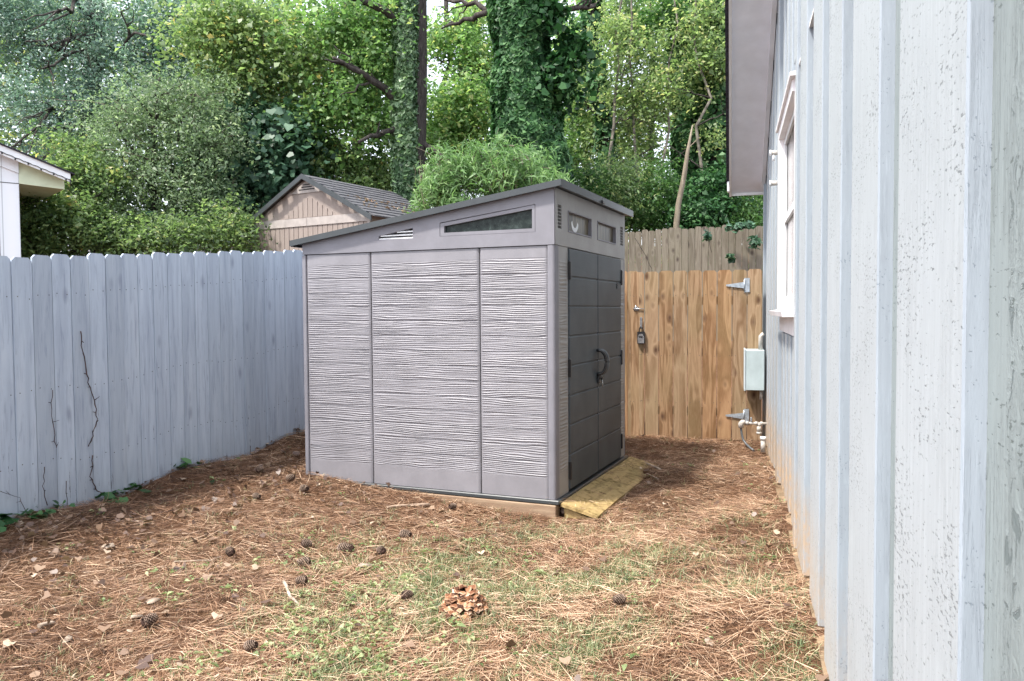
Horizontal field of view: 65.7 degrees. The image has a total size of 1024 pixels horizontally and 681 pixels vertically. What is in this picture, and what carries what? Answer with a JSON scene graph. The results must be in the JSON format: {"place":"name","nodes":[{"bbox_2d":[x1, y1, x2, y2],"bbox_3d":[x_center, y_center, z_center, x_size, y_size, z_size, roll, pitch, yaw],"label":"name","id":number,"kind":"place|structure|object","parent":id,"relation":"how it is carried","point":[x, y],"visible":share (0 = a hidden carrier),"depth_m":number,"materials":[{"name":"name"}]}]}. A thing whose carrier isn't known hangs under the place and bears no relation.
{"place":"outdoors","nodes":[
{"label":"outdoors","id":0,"kind":"place"},
{"bbox_2d":[0,0,753,245],"label":"sky","id":1,"kind":"structure","parent":0,"point":[431,3],"materials":[{"name":"white"}]},
{"bbox_2d":[0,260,824,680],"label":"ground","id":2,"kind":"structure","parent":0,"point":[728,624],"depth_m":4.25,"materials":[{"name":"soil"}]},
{"bbox_2d":[0,143,74,258],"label":"neighbour house","id":3,"kind":"structure","parent":2,"relation":"on","point":[19,176],"depth_m":12.88,"materials":[{"name":"paint"}]},
{"bbox_2d":[0,151,71,185],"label":"string lights","id":4,"kind":"object","parent":3,"relation":"attached to","point":[28,163],"visible":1,"depth_m":12.91,"materials":[{"name":"plastic"}]},
{"bbox_2d":[19,119,149,258],"bbox_3d":[-8.427,-2.378,15.051,3.195,3.579,3.377,0,2,13],"label":"privet shrub","id":5,"kind":"object","parent":2,"relation":"on","point":[40,229],"visible":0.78,"depth_m":14.61,"materials":[{"name":"green plant"}]},
{"bbox_2d":[0,0,208,167],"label":"oak tree","id":6,"kind":"object","parent":2,"relation":"on","point":[93,53],"visible":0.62,"depth_m":18.36,"materials":[{"name":"green plant"}]},
{"bbox_2d":[0,458,213,532],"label":"ground ivy","id":7,"kind":"object","parent":2,"relation":"on","point":[5,517],"visible":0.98,"depth_m":5.30,"materials":[{"name":"green plant"}]},
{"bbox_2d":[0,250,304,518],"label":"painted fence","id":8,"kind":"object","parent":2,"relation":"on","point":[198,356],"visible":0.7,"depth_m":5.97,"materials":[{"name":"blue paint"}]},
{"bbox_2d":[42,467,47,504],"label":"dead vine","id":9,"kind":"object","parent":8,"relation":"attached to","point":[43,488],"visible":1,"depth_m":5.26,"materials":[{"name":"plant"}]},
{"bbox_2d":[48,390,58,447],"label":"dead vine","id":10,"kind":"object","parent":8,"relation":"attached to","point":[52,420],"visible":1,"depth_m":5.31,"materials":[{"name":"plant"}]},
{"bbox_2d":[80,331,99,446],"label":"dead vine","id":11,"kind":"object","parent":8,"relation":"attached to","point":[90,388],"visible":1,"depth_m":5.57,"materials":[{"name":"brown plant"}]},
{"bbox_2d":[89,455,101,492],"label":"dead vine","id":12,"kind":"object","parent":8,"relation":"attached to","point":[91,478],"visible":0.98,"depth_m":5.59,"materials":[{"name":"plant"}]},
{"bbox_2d":[61,240,249,254],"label":"shrub","id":13,"kind":"object","parent":2,"relation":"on","point":[192,252],"depth_m":18.93,"materials":[{"name":"green plant"}]},
{"bbox_2d":[43,50,276,253],"bbox_3d":[-7.152,-3.068,16.188,4.708,5.643,3.791,0,2,0],"label":"wax myrtle","id":14,"kind":"object","parent":2,"relation":"on","point":[154,168],"visible":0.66,"depth_m":15.81,"materials":[{"name":"green plant"}]},
{"bbox_2d":[49,188,277,255],"bbox_3d":[-6.620,-1.776,15.101,4.394,2.374,3.017,0,2,0],"label":"holly shrub","id":15,"kind":"object","parent":2,"relation":"on","point":[207,233],"visible":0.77,"depth_m":14.81,"materials":[{"name":"green plant"}]},
{"bbox_2d":[96,0,314,215],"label":"oak tree","id":16,"kind":"object","parent":2,"relation":"on","point":[178,3],"visible":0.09,"depth_m":19.00,"materials":[{"name":"green plant"}]},
{"bbox_2d":[225,547,234,556],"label":"pine cone","id":17,"kind":"object","parent":2,"relation":"on","point":[229,551],"visible":1,"depth_m":4.72,"materials":[{"name":"brown plant"}]},
{"bbox_2d":[135,84,338,240],"bbox_3d":[-5.684,-2.978,17.836,4.889,5.504,4.230,-1,2,-13],"label":"catalpa tree","id":18,"kind":"object","parent":2,"relation":"on","point":[285,156],"visible":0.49,"depth_m":17.04,"materials":[{"name":"green plant"}]},
{"bbox_2d":[243,640,258,650],"bbox_3d":[-1.146,1.338,3.484,0.064,0.048,0.048,-15,17,18],"label":"pine cone","id":19,"kind":"object","parent":2,"relation":"on","point":[249,645],"visible":0.99,"depth_m":3.47,"materials":[{"name":"brown plant"}]},
{"bbox_2d":[252,493,260,498],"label":"pine cone","id":20,"kind":"object","parent":2,"relation":"on","point":[256,495],"visible":0.98,"depth_m":5.86,"materials":[{"name":"brown plant"}]},
{"bbox_2d":[114,0,448,179],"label":"maple tree","id":21,"kind":"object","parent":2,"relation":"on","point":[367,46],"visible":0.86,"depth_m":17.25,"materials":[{"name":"green plant"}]},
{"bbox_2d":[296,556,310,566],"bbox_3d":[-1.193,1.270,4.547,0.079,0.060,0.060,-6,-23,-15],"label":"pine cone","id":22,"kind":"object","parent":2,"relation":"on","point":[306,560],"visible":0.91,"depth_m":4.53,"materials":[{"name":"brown plant"}]},
{"bbox_2d":[301,539,311,547],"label":"pine cone","id":23,"kind":"object","parent":2,"relation":"on","point":[305,543],"visible":0.99,"depth_m":4.88,"materials":[{"name":"brown plant"}]},
{"bbox_2d":[247,174,419,252],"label":"tan shed","id":24,"kind":"structure","parent":2,"relation":"on","point":[301,206],"depth_m":14.97,"materials":[{"name":"grey shingle"},{"name":"painted wood"}]},
{"bbox_2d":[348,195,413,211],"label":"roof leaves","id":25,"kind":"object","parent":24,"relation":"on","point":[366,200],"visible":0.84,"depth_m":15.12,"materials":[{"name":"brown plant"}]},
{"bbox_2d":[281,121,391,191],"bbox_3d":[-4.026,-3.583,18.608,3.730,3.161,3.646,-2,3,-31],"label":"sassafras shrub","id":26,"kind":"object","parent":2,"relation":"on","point":[368,173],"visible":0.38,"depth_m":17.96,"materials":[{"name":"green plant"}]},
{"bbox_2d":[0,0,761,270],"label":"woods","id":27,"kind":"object","parent":2,"relation":"on","point":[160,2],"visible":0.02,"depth_m":29.10,"materials":[{"name":"green plant"}]},
{"bbox_2d":[322,0,448,202],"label":"ivy tree","id":28,"kind":"object","parent":2,"relation":"on","point":[412,66],"visible":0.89,"depth_m":17.04,"materials":[{"name":"green plant"}]},
{"bbox_2d":[14,449,784,680],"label":"weeds","id":29,"kind":"object","parent":2,"relation":"on","point":[354,648],"visible":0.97,"depth_m":3.68,"materials":[{"name":"green plant"}]},
{"bbox_2d":[0,428,824,680],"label":"pine straw","id":30,"kind":"object","parent":2,"relation":"on","point":[758,500],"visible":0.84,"depth_m":4.33,"materials":[{"name":"brown plant"}]},
{"bbox_2d":[0,541,84,575],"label":"stick","id":31,"kind":"object","parent":30,"relation":"on","point":[29,554],"visible":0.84,"depth_m":4.64,"materials":[{"name":"brown wood"}]},
{"bbox_2d":[37,621,54,628],"bbox_3d":[-2.163,1.318,3.689,0.026,0.028,0.075,1,3,33],"label":"chip","id":32,"kind":"object","parent":30,"relation":"on","point":[40,625],"visible":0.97,"depth_m":3.67,"materials":[{"name":"brown plant"}]},
{"bbox_2d":[61,634,72,643],"bbox_3d":[-2.001,1.343,3.572,0.028,0.011,0.068,5,8,2],"label":"bark chip","id":33,"kind":"object","parent":30,"relation":"on","point":[69,637],"visible":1,"depth_m":3.57,"materials":[{"name":"beige wood"}]},
{"bbox_2d":[101,543,114,547],"bbox_3d":[-2.452,1.240,4.806,0.120,0.017,0.067,-6,4,39],"label":"bark chip","id":34,"kind":"object","parent":30,"relation":"on","point":[110,545],"visible":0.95,"depth_m":4.78,"materials":[{"name":"brown wood"}]},
{"bbox_2d":[130,615,142,617],"bbox_3d":[-1.807,1.324,3.817,0.038,0.011,0.072,-6,-7,32],"label":"bark chip","id":35,"kind":"object","parent":30,"relation":"on","point":[134,616],"visible":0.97,"depth_m":3.81,"materials":[{"name":"beige wood"}]},
{"bbox_2d":[140,613,158,627],"bbox_3d":[-1.708,1.316,3.738,0.078,0.059,0.059,-22,-9,-47],"label":"pine cone","id":36,"kind":"object","parent":30,"relation":"on","point":[149,619],"visible":0.98,"depth_m":3.72,"materials":[{"name":"brown plant"}]},
{"bbox_2d":[144,598,159,603],"bbox_3d":[-1.805,1.302,3.972,0.079,0.012,0.044,-6,9,-5],"label":"bark chip","id":37,"kind":"object","parent":30,"relation":"on","point":[152,600],"visible":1,"depth_m":3.97,"materials":[{"name":"beige wood"}]},
{"bbox_2d":[174,555,223,561],"bbox_3d":[-1.836,1.290,4.668,0.281,0.018,0.065,-2,2,-28],"label":"stick","id":38,"kind":"object","parent":30,"relation":"on","point":[198,560],"visible":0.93,"depth_m":4.66,"materials":[{"name":"beige wood"}]},
{"bbox_2d":[256,466,263,472],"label":"pine cone","id":39,"kind":"object","parent":30,"relation":"on","point":[259,469],"visible":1,"depth_m":6.53,"materials":[{"name":"brown plant"}]},
{"bbox_2d":[286,474,294,480],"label":"pine cone","id":40,"kind":"object","parent":30,"relation":"on","point":[290,477],"visible":1,"depth_m":6.30,"materials":[{"name":"brown plant"}]},
{"bbox_2d":[282,580,299,605],"bbox_3d":[-1.147,1.301,4.088,0.036,0.038,0.332,-2,2,-29],"label":"bark strip","id":41,"kind":"object","parent":30,"relation":"on","point":[285,584],"visible":0.93,"depth_m":4.07,"materials":[{"name":"beige wood"}]},
{"bbox_2d":[295,575,307,584],"bbox_3d":[-1.119,1.275,4.221,0.067,0.051,0.051,-3,15,8],"label":"pine cone","id":42,"kind":"object","parent":30,"relation":"on","point":[303,578],"visible":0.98,"depth_m":4.21,"materials":[{"name":"brown plant"}]},
{"bbox_2d":[299,484,308,491],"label":"pine cone","id":43,"kind":"object","parent":30,"relation":"on","point":[303,487],"visible":1,"depth_m":6.06,"materials":[{"name":"brown plant"}]},
{"bbox_2d":[337,542,348,552],"bbox_3d":[-1.014,1.249,4.787,0.082,0.062,0.062,-11,-29,16],"label":"pine cone","id":44,"kind":"object","parent":30,"relation":"on","point":[342,546],"visible":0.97,"depth_m":4.77,"materials":[{"name":"brown plant"}]},
{"bbox_2d":[346,544,354,552],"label":"pine cone","id":45,"kind":"object","parent":30,"relation":"on","point":[350,547],"visible":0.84,"depth_m":4.77,"materials":[{"name":"brown plant"}]},
{"bbox_2d":[358,563,374,566],"bbox_3d":[-0.830,1.277,4.524,0.107,0.015,0.063,5,-6,-24],"label":"bark chip","id":46,"kind":"object","parent":30,"relation":"on","point":[362,564],"visible":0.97,"depth_m":4.50,"materials":[{"name":"beige wood"}]},
{"bbox_2d":[376,546,385,554],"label":"pine cone","id":47,"kind":"object","parent":30,"relation":"on","point":[380,550],"visible":0.98,"depth_m":4.75,"materials":[{"name":"brown plant"}]},
{"bbox_2d":[399,529,411,538],"bbox_3d":[-0.683,1.242,5.089,0.082,0.062,0.062,2,26,23],"label":"pine cone","id":48,"kind":"object","parent":30,"relation":"on","point":[405,533],"visible":0.97,"depth_m":5.08,"materials":[{"name":"brown plant"}]},
{"bbox_2d":[401,590,413,599],"bbox_3d":[-0.534,1.292,4.033,0.067,0.050,0.050,-3,47,-46],"label":"pine cone","id":49,"kind":"object","parent":30,"relation":"on","point":[408,594],"visible":1,"depth_m":4.01,"materials":[{"name":"brown plant"}]},
{"bbox_2d":[386,503,429,507],"bbox_3d":[-0.760,1.218,5.833,0.328,0.039,0.037,-1,2,-24],"label":"stick","id":50,"kind":"object","parent":30,"relation":"on","point":[405,505],"visible":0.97,"depth_m":5.82,"materials":[{"name":"brown wood"}]},
{"bbox_2d":[0,428,828,680],"bbox_3d":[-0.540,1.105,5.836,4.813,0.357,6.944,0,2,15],"label":"fallen leaves","id":51,"kind":"object","parent":30,"relation":"on","point":[143,663],"visible":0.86,"depth_m":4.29,"materials":[{"name":"brown plant"}]},
{"bbox_2d":[448,503,456,508],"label":"pine cone","id":52,"kind":"object","parent":30,"relation":"on","point":[452,506],"visible":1,"depth_m":5.82,"materials":[{"name":"brown plant"}]},
{"bbox_2d":[612,594,625,603],"bbox_3d":[0.524,1.262,3.874,0.066,0.050,0.050,-3,-33,-9],"label":"pine cone","id":53,"kind":"object","parent":30,"relation":"on","point":[619,598],"visible":1,"depth_m":3.86,"materials":[{"name":"brown plant"}]},
{"bbox_2d":[704,637,713,646],"bbox_3d":[0.839,1.279,3.381,0.040,0.011,0.076,5,8,0],"label":"bark chip","id":54,"kind":"object","parent":30,"relation":"on","point":[706,639],"visible":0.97,"depth_m":3.38,"materials":[{"name":"beige wood"}]},
{"bbox_2d":[0,433,828,680],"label":"grass","id":55,"kind":"structure","parent":2,"relation":"on","point":[448,574],"depth_m":3.99,"materials":[{"name":"green plant"}]},
{"bbox_2d":[386,0,493,175],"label":"young maple","id":56,"kind":"object","parent":2,"relation":"on","point":[457,114],"visible":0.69,"depth_m":19.78,"materials":[{"name":"green plant"}]},
{"bbox_2d":[438,584,491,622],"bbox_3d":[-0.229,1.285,3.918,0.275,0.146,0.278,0,2,0],"label":"mushroom","id":57,"kind":"object","parent":2,"relation":"on","point":[469,601],"visible":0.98,"depth_m":3.85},
{"bbox_2d":[389,489,558,518],"bbox_3d":[-0.335,1.259,6.089,1.455,0.132,0.086,1,2,23],"label":"foundation timber","id":58,"kind":"object","parent":2,"relation":"on","point":[547,510],"visible":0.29,"depth_m":5.91,"materials":[{"name":"brown wood"}]},
{"bbox_2d":[289,179,632,504],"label":"storage shed","id":59,"kind":"structure","parent":58,"relation":"on","point":[474,347],"depth_m":6.15,"materials":[{"name":"plastic"}]},
{"bbox_2d":[440,205,534,235],"bbox_3d":[-0.185,-0.893,5.922,0.784,0.202,0.032,1,2,23],"label":"window","id":60,"kind":"structure","parent":59,"relation":"in","point":[518,220],"depth_m":5.90,"materials":[{"name":"glass"}]},
{"bbox_2d":[568,210,591,237],"bbox_3d":[0.522,-0.907,6.234,0.036,0.162,0.594,1,2,23],"label":"window","id":61,"kind":"structure","parent":59,"relation":"in","point":[578,224],"depth_m":6.28,"materials":[{"name":"glass"}]},
{"bbox_2d":[568,249,607,489],"bbox_3d":[0.606,0.209,6.324,0.109,1.831,0.747,1,2,23],"label":"door","id":62,"kind":"structure","parent":59,"relation":"in","point":[583,350],"depth_m":6.30,"materials":[{"name":"plastic"}]},
{"bbox_2d":[597,221,615,244],"bbox_3d":[0.813,-0.935,6.919,0.036,0.162,0.576,1,2,23],"label":"window","id":63,"kind":"structure","parent":59,"relation":"in","point":[605,232],"depth_m":6.96,"materials":[{"name":"glass"}]},
{"bbox_2d":[597,255,622,470],"bbox_3d":[0.899,0.182,7.015,0.109,1.831,0.748,1,2,23],"label":"door","id":64,"kind":"structure","parent":59,"relation":"in","point":[610,437],"depth_m":7.00,"materials":[{"name":"plastic"}]},
{"bbox_2d":[397,128,582,213],"bbox_3d":[-0.377,-2.327,13.345,3.370,2.437,2.369,0,2,0],"label":"bamboo thicket","id":65,"kind":"object","parent":2,"relation":"on","point":[483,171],"visible":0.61,"depth_m":12.98,"materials":[{"name":"green plant"}]},
{"bbox_2d":[433,0,612,191],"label":"ivy tree","id":66,"kind":"object","parent":2,"relation":"on","point":[531,84],"visible":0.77,"depth_m":15.25,"materials":[{"name":"green plant"}]},
{"bbox_2d":[551,0,617,177],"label":"forest tree","id":67,"kind":"object","parent":2,"relation":"on","point":[569,135],"visible":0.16,"depth_m":22.70,"materials":[{"name":"green plant"}]},
{"bbox_2d":[572,148,641,232],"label":"undergrowth shrub","id":68,"kind":"object","parent":2,"relation":"on","point":[579,178],"visible":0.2,"depth_m":16.37,"materials":[{"name":"green plant"}]},
{"bbox_2d":[561,456,654,519],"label":"wooden ramp","id":69,"kind":"structure","parent":2,"relation":"on","point":[620,490],"depth_m":6.28,"materials":[{"name":"yellow wood"}]},
{"bbox_2d":[563,0,669,174],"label":"forest tree","id":70,"kind":"object","parent":2,"relation":"on","point":[603,133],"visible":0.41,"depth_m":21.46,"materials":[{"name":"green plant"}]},
{"bbox_2d":[580,0,661,222],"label":"sapling","id":71,"kind":"object","parent":2,"relation":"on","point":[610,27],"visible":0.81,"depth_m":18.27,"materials":[{"name":"green plant"}]},
{"bbox_2d":[579,139,668,234],"bbox_3d":[2.076,-3.067,17.130,2.685,2.667,3.690,1,3,31],"label":"undergrowth shrub","id":72,"kind":"object","parent":2,"relation":"on","point":[625,168],"visible":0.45,"depth_m":16.56,"materials":[{"name":"green plant"}]},
{"bbox_2d":[584,0,671,175],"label":"forest tree","id":73,"kind":"object","parent":2,"relation":"on","point":[645,146],"visible":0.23,"depth_m":22.34,"materials":[{"name":"green plant"}]},
{"bbox_2d":[625,271,643,435],"bbox_3d":[0.466,0.240,9.097,2.098,2.031,0.166,0,2,16],"label":"wooden fence","id":74,"kind":"object","parent":2,"relation":"on","point":[628,353],"visible":0.16,"depth_m":8.78,"materials":[{"name":"brown wood"}]},
{"bbox_2d":[631,269,761,440],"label":"wooden gate","id":75,"kind":"structure","parent":74,"relation":"attached to","point":[735,308],"depth_m":8.60,"materials":[{"name":"brown wood"}]},
{"bbox_2d":[637,326,644,343],"bbox_3d":[1.418,-0.061,8.716,0.084,0.193,0.043,0,2,15],"label":"lock box","id":76,"kind":"object","parent":75,"relation":"attached to","point":[640,337],"visible":1,"depth_m":8.70,"materials":[{"name":"black plastic"}]},
{"bbox_2d":[587,0,690,229],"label":"sapling","id":77,"kind":"object","parent":2,"relation":"on","point":[624,96],"visible":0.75,"depth_m":18.60,"materials":[{"name":"green plant"}]},
{"bbox_2d":[600,150,693,246],"bbox_3d":[2.930,-2.788,17.283,2.765,2.735,3.097,2,3,44],"label":"undergrowth shrub","id":78,"kind":"object","parent":2,"relation":"on","point":[664,197],"visible":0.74,"depth_m":16.83,"materials":[{"name":"green plant"}]},
{"bbox_2d":[616,0,706,189],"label":"sapling","id":79,"kind":"object","parent":2,"relation":"on","point":[661,91],"visible":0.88,"depth_m":18.09,"materials":[{"name":"green plant"}]},
{"bbox_2d":[570,225,762,340],"bbox_3d":[1.854,-1.016,14.273,7.693,2.054,0.090,0,2,6],"label":"weathered fence","id":80,"kind":"object","parent":2,"relation":"on","point":[722,245],"visible":0.16,"depth_m":14.08,"materials":[{"name":"brown wood"}]},
{"bbox_2d":[635,220,762,268],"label":"fence creeper","id":81,"kind":"object","parent":80,"relation":"attached to","point":[755,241],"visible":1,"depth_m":13.73,"materials":[{"name":"green plant"}]},
{"bbox_2d":[609,0,724,268],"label":"ivy tree","id":82,"kind":"object","parent":2,"relation":"on","point":[674,142],"visible":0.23,"depth_m":19.38,"materials":[{"name":"green plant"}]},
{"bbox_2d":[673,125,699,228],"bbox_3d":[3.444,-2.842,15.748,0.574,2.818,0.140,0,2,17],"label":"dead snag","id":83,"kind":"object","parent":2,"relation":"on","point":[676,223],"visible":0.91,"depth_m":15.73,"materials":[{"name":"wood"}]},
{"bbox_2d":[652,0,725,271],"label":"sapling","id":84,"kind":"object","parent":2,"relation":"on","point":[694,40],"visible":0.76,"depth_m":17.86,"materials":[{"name":"green plant"}]},
{"bbox_2d":[659,0,725,269],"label":"ivy tree","id":85,"kind":"object","parent":2,"relation":"on","point":[715,9],"visible":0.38,"depth_m":18.43,"materials":[{"name":"green plant"}]},
{"bbox_2d":[655,152,762,257],"bbox_3d":[4.009,-2.606,16.800,2.432,2.487,3.080,0,2,0],"label":"undergrowth shrub","id":86,"kind":"object","parent":2,"relation":"on","point":[705,204],"visible":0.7,"depth_m":16.21,"materials":[{"name":"green plant"}]},
{"bbox_2d":[701,191,762,247],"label":"undergrowth shrub","id":87,"kind":"object","parent":2,"relation":"on","point":[746,213],"visible":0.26,"depth_m":16.41,"materials":[{"name":"green plant"}]},
{"bbox_2d":[725,0,1023,680],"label":"house","id":88,"kind":"structure","parent":2,"relation":"on","point":[891,132],"depth_m":1.91,"materials":[{"name":"grey paint"}]},
{"bbox_2d":[738,417,766,450],"bbox_3d":[2.433,0.942,7.992,0.298,0.312,0.234,0,2,15],"label":"outdoor faucet","id":89,"kind":"object","parent":88,"relation":"attached to","point":[741,423],"visible":0.96,"depth_m":8.06,"materials":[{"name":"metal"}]},
{"bbox_2d":[744,332,764,398],"bbox_3d":[2.521,0.257,8.262,0.206,0.694,0.356,0,2,15],"label":"electric box","id":90,"kind":"object","parent":88,"relation":"attached to","point":[753,369],"visible":1,"depth_m":8.11,"materials":[{"name":"grey metal"}]},
{"bbox_2d":[760,436,765,452],"bbox_3d":[2.422,1.002,7.657,0.056,0.150,0.053,0,2,15],"label":"pipe stub","id":91,"kind":"object","parent":88,"relation":"attached to","point":[762,438],"visible":1,"depth_m":7.64,"materials":[{"name":"white paint"}]},
{"bbox_2d":[769,180,776,185],"bbox_3d":[2.084,-1.252,6.315,0.070,0.048,0.048,0,2,16],"label":"vent pipe","id":92,"kind":"object","parent":88,"relation":"attached to","point":[772,183],"visible":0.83,"depth_m":6.30,"materials":[{"name":"white paint"}]},
{"bbox_2d":[769,150,777,160],"bbox_3d":[2.083,-1.474,6.306,0.070,0.084,0.048,0,2,16],"label":"vent pipe","id":93,"kind":"object","parent":88,"relation":"attached to","point":[772,153],"visible":0.87,"depth_m":6.30,"materials":[{"name":"white paint"}]},
{"bbox_2d":[769,70,795,335],"bbox_3d":[1.848,-0.813,5.282,0.190,1.525,1.564,0,2,15],"label":"window","id":94,"kind":"structure","parent":88,"relation":"in","point":[785,128],"depth_m":5.63,"materials":[{"name":"paint"}]}
]}

